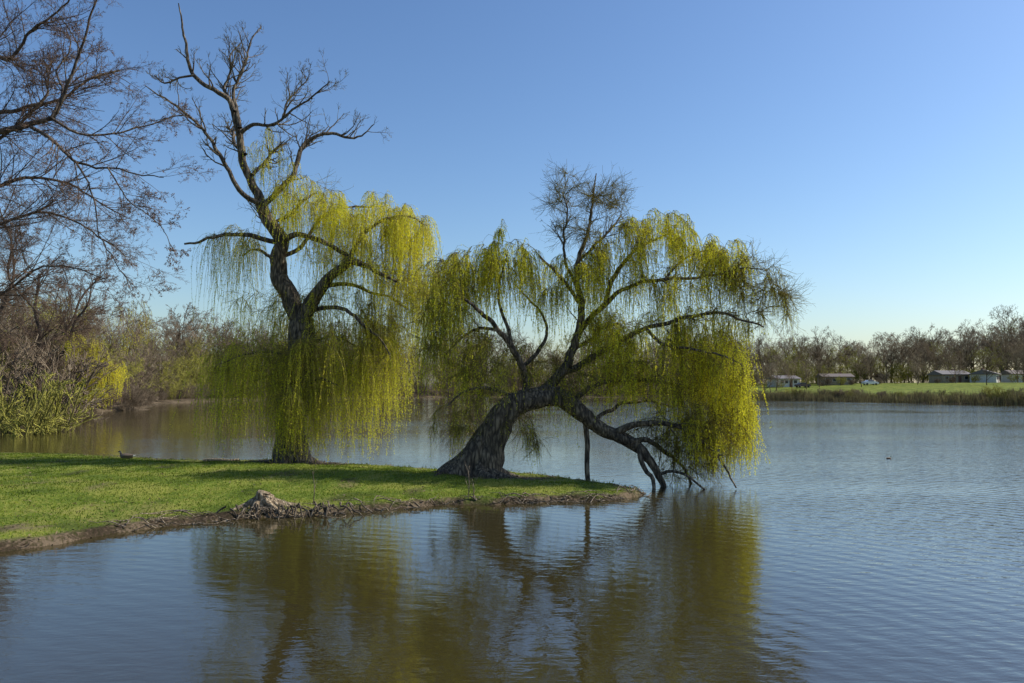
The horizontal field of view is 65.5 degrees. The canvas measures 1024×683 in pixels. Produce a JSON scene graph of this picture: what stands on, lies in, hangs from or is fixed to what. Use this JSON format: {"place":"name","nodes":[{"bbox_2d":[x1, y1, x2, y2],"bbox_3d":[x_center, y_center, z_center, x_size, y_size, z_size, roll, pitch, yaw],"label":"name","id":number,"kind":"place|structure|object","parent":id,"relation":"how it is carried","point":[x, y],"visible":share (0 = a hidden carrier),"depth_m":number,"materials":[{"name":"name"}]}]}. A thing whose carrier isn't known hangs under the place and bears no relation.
{"place":"outdoors","nodes":[
{"label":"outdoors","id":0,"kind":"place"},
{"bbox_2d":[0,397,1023,682],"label":"lake water","id":1,"kind":"structure","parent":0,"point":[826,541],"depth_m":12.90,"materials":[{"name":"blue liquid"}]},
{"bbox_2d":[749,387,1023,404],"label":"reed bed","id":2,"kind":"object","parent":1,"relation":"in","point":[961,397],"visible":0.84,"depth_m":144.24,"materials":[{"name":"green plant"}]},
{"bbox_2d":[0,383,1023,551],"bbox_3d":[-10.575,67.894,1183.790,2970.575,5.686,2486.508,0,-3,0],"label":"ground","id":3,"kind":"structure","parent":0,"point":[84,532],"depth_m":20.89,"materials":[{"name":"green plant"}]},
{"bbox_2d":[0,180,158,413],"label":"shore willow tree","id":4,"kind":"object","parent":3,"relation":"on","point":[112,378],"visible":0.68,"depth_m":81.13,"materials":[{"name":"plant"}]},
{"bbox_2d":[0,0,221,360],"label":"bare tree","id":5,"kind":"object","parent":3,"relation":"on","point":[18,126],"visible":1,"depth_m":17.22,"materials":[{"name":"brown plant"}]},
{"bbox_2d":[118,451,135,458],"bbox_3d":[-15.003,4.426,31.002,0.810,0.349,0.307,-1,-3,9],"label":"canada goose","id":6,"kind":"object","parent":3,"relation":"on","point":[126,455],"visible":0.91,"depth_m":30.91},
{"bbox_2d":[203,458,239,461],"bbox_3d":[-11.006,4.478,30.085,1.422,0.147,0.205,0,-3,5],"label":"fallen log","id":7,"kind":"object","parent":3,"relation":"on","point":[214,459],"visible":0.67,"depth_m":30.03,"materials":[{"name":"grey wood"}]},
{"bbox_2d":[233,490,296,515],"bbox_3d":[-5.788,3.797,18.745,1.413,0.608,1.167,0,-3,0],"label":"tree stump","id":8,"kind":"object","parent":3,"relation":"on","point":[261,498],"visible":0.73,"depth_m":18.60,"materials":[{"name":"grey wood"}]},
{"bbox_2d":[216,501,362,519],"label":"exposed roots","id":9,"kind":"object","parent":3,"relation":"on","point":[308,512],"visible":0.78,"depth_m":18.28,"materials":[{"name":"brown plant"}]},
{"bbox_2d":[131,3,463,464],"bbox_3d":[-7.583,-3.735,29.180,11.766,16.859,5.232,0,-3,0],"label":"willow tree","id":10,"kind":"object","parent":3,"relation":"on","point":[296,395],"visible":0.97,"depth_m":28.65,"materials":[{"name":"green plant"}]},
{"bbox_2d":[312,466,316,504],"bbox_3d":[-4.738,3.458,19.081,0.092,1.005,0.320,1,-3,-12],"label":"dead sapling","id":11,"kind":"object","parent":3,"relation":"on","point":[314,487],"visible":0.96,"depth_m":19.02,"materials":[{"name":"wood"}]},
{"bbox_2d":[0,454,633,549],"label":"leaf litter","id":12,"kind":"object","parent":3,"relation":"on","point":[242,491],"visible":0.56,"depth_m":21.79,"materials":[{"name":"brown plant"}]},
{"bbox_2d":[91,485,658,530],"bbox_3d":[-2.453,3.953,19.529,13.954,0.334,2.062,1,-3,-20],"label":"driftwood","id":13,"kind":"object","parent":3,"relation":"on","point":[475,498],"visible":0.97,"depth_m":19.26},
{"bbox_2d":[465,464,469,498],"bbox_3d":[-1.136,3.551,20.285,0.138,0.997,0.373,0,-3,-4],"label":"dead sapling","id":14,"kind":"object","parent":3,"relation":"on","point":[466,482],"visible":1,"depth_m":20.28,"materials":[{"name":"brown wood"}]},
{"bbox_2d":[0,269,1023,403],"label":"distant tree line","id":15,"kind":"object","parent":3,"relation":"on","point":[930,357],"visible":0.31,"depth_m":230.22,"materials":[{"name":"brown plant"}]},
{"bbox_2d":[0,330,1023,436],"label":"distant shrubs","id":16,"kind":"object","parent":3,"relation":"on","point":[45,397],"visible":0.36,"depth_m":72.34,"materials":[{"name":"green plant"}]},
{"bbox_2d":[390,159,816,489],"bbox_3d":[2.798,-0.496,24.710,13.139,11.164,4.592,0,-3,0],"label":"leaning willow tree","id":17,"kind":"object","parent":3,"relation":"on","point":[481,454],"visible":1,"depth_m":24.17,"materials":[{"name":"green plant"}]},
{"bbox_2d":[753,362,777,390],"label":"young maple tree","id":18,"kind":"object","parent":3,"relation":"on","point":[760,384],"visible":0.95,"depth_m":189.26,"materials":[{"name":"brown plant"}]},
{"bbox_2d":[761,363,789,391],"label":"young maple tree","id":19,"kind":"object","parent":3,"relation":"on","point":[775,370],"visible":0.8,"depth_m":202.31,"materials":[{"name":"brown plant"}]},
{"bbox_2d":[762,350,794,390],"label":"young maple tree","id":20,"kind":"object","parent":3,"relation":"on","point":[776,363],"visible":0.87,"depth_m":214.55,"materials":[{"name":"brown plant"}]},
{"bbox_2d":[767,379,798,386],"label":"walls","id":21,"kind":"structure","parent":3,"relation":"on","point":[773,382],"depth_m":243.67,"materials":[{"name":"white"}]},
{"bbox_2d":[781,357,803,389],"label":"young maple tree","id":22,"kind":"object","parent":3,"relation":"on","point":[786,367],"visible":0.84,"depth_m":221.23,"materials":[{"name":"brown plant"}]},
{"bbox_2d":[794,383,810,387],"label":"parked car","id":23,"kind":"object","parent":3,"relation":"on","point":[801,384],"visible":0.93,"depth_m":234.90,"materials":[{"name":"paint"}]},
{"bbox_2d":[799,359,812,387],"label":"young maple tree","id":24,"kind":"object","parent":3,"relation":"on","point":[806,372],"visible":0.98,"depth_m":227.62,"materials":[{"name":"brown plant"}]},
{"bbox_2d":[808,358,837,386],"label":"young maple tree","id":25,"kind":"object","parent":3,"relation":"on","point":[819,368],"visible":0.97,"depth_m":234.87,"materials":[{"name":"brown plant"}]},
{"bbox_2d":[817,377,852,384],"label":"walls","id":26,"kind":"structure","parent":3,"relation":"on","point":[845,383],"depth_m":248.27,"materials":[{"name":"beige"}]},
{"bbox_2d":[817,374,854,376],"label":"roof","id":27,"kind":"structure","parent":26,"relation":"on","point":[840,375],"depth_m":249.21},
{"bbox_2d":[850,356,870,386],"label":"young maple tree","id":28,"kind":"object","parent":3,"relation":"on","point":[859,367],"visible":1,"depth_m":225.16,"materials":[{"name":"brown plant"}]},
{"bbox_2d":[863,357,875,384],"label":"young maple tree","id":29,"kind":"object","parent":3,"relation":"on","point":[871,369],"visible":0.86,"depth_m":239.92,"materials":[{"name":"brown plant"}]},
{"bbox_2d":[861,380,878,384],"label":"parked car","id":30,"kind":"object","parent":3,"relation":"on","point":[867,382],"visible":0.98,"depth_m":234.89,"materials":[{"name":"silver metal"}]},
{"bbox_2d":[905,350,928,383],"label":"young maple tree","id":31,"kind":"object","parent":3,"relation":"on","point":[915,362],"visible":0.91,"depth_m":239.96,"materials":[{"name":"brown plant"}]},
{"bbox_2d":[910,364,926,384],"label":"young maple tree","id":32,"kind":"object","parent":3,"relation":"on","point":[916,369],"visible":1,"depth_m":227.85,"materials":[{"name":"brown plant"}]},
{"bbox_2d":[929,375,969,382],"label":"walls","id":33,"kind":"structure","parent":3,"relation":"on","point":[933,377],"depth_m":244.52,"materials":[{"name":"beige"}]},
{"bbox_2d":[927,370,969,374],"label":"roof","id":34,"kind":"structure","parent":33,"relation":"on","point":[940,372],"depth_m":246.07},
{"bbox_2d":[945,354,967,382],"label":"young maple tree","id":35,"kind":"object","parent":3,"relation":"on","point":[953,366],"visible":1,"depth_m":235.94,"materials":[{"name":"brown plant"}]},
{"bbox_2d":[970,374,998,382],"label":"walls","id":36,"kind":"structure","parent":3,"relation":"on","point":[993,379],"depth_m":240.01,"materials":[{"name":"white"}]},
{"bbox_2d":[968,369,1001,374],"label":"roof","id":37,"kind":"structure","parent":36,"relation":"on","point":[979,372],"depth_m":240.44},
{"bbox_2d":[975,351,1009,384],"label":"young maple tree","id":38,"kind":"object","parent":3,"relation":"on","point":[987,364],"visible":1,"depth_m":209.20,"materials":[{"name":"brown plant"}]},
{"bbox_2d":[991,342,1023,382],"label":"young maple tree","id":39,"kind":"object","parent":3,"relation":"on","point":[1013,354],"visible":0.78,"depth_m":235.80,"materials":[{"name":"brown plant"}]},
{"bbox_2d":[1001,374,1022,382],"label":"walls","id":40,"kind":"structure","parent":3,"relation":"on","point":[1004,379],"depth_m":246.10,"materials":[{"name":"white"}]},
{"bbox_2d":[1000,370,1023,374],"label":"roof","id":41,"kind":"structure","parent":40,"relation":"on","point":[1004,372],"depth_m":246.29,"materials":[{"name":"grey"}]},
{"bbox_2d":[1007,350,1023,382],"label":"young maple tree","id":42,"kind":"object","parent":3,"relation":"on","point":[1017,361],"visible":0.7,"depth_m":226.71,"materials":[{"name":"brown plant"}]},
{"bbox_2d":[1012,352,1023,374],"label":"young maple tree","id":43,"kind":"object","parent":3,"relation":"on","point":[1019,362],"visible":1,"depth_m":215.56,"materials":[{"name":"brown plant"}]},
{"bbox_2d":[0,0,1023,386],"label":"sky","id":44,"kind":"structure","parent":0,"point":[879,144],"materials":[{"name":"blue"}]},
{"bbox_2d":[766,375,801,378],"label":"roof","id":45,"kind":"structure","parent":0,"point":[791,376],"depth_m":244.85,"materials":[{"name":"grey"}]}
]}

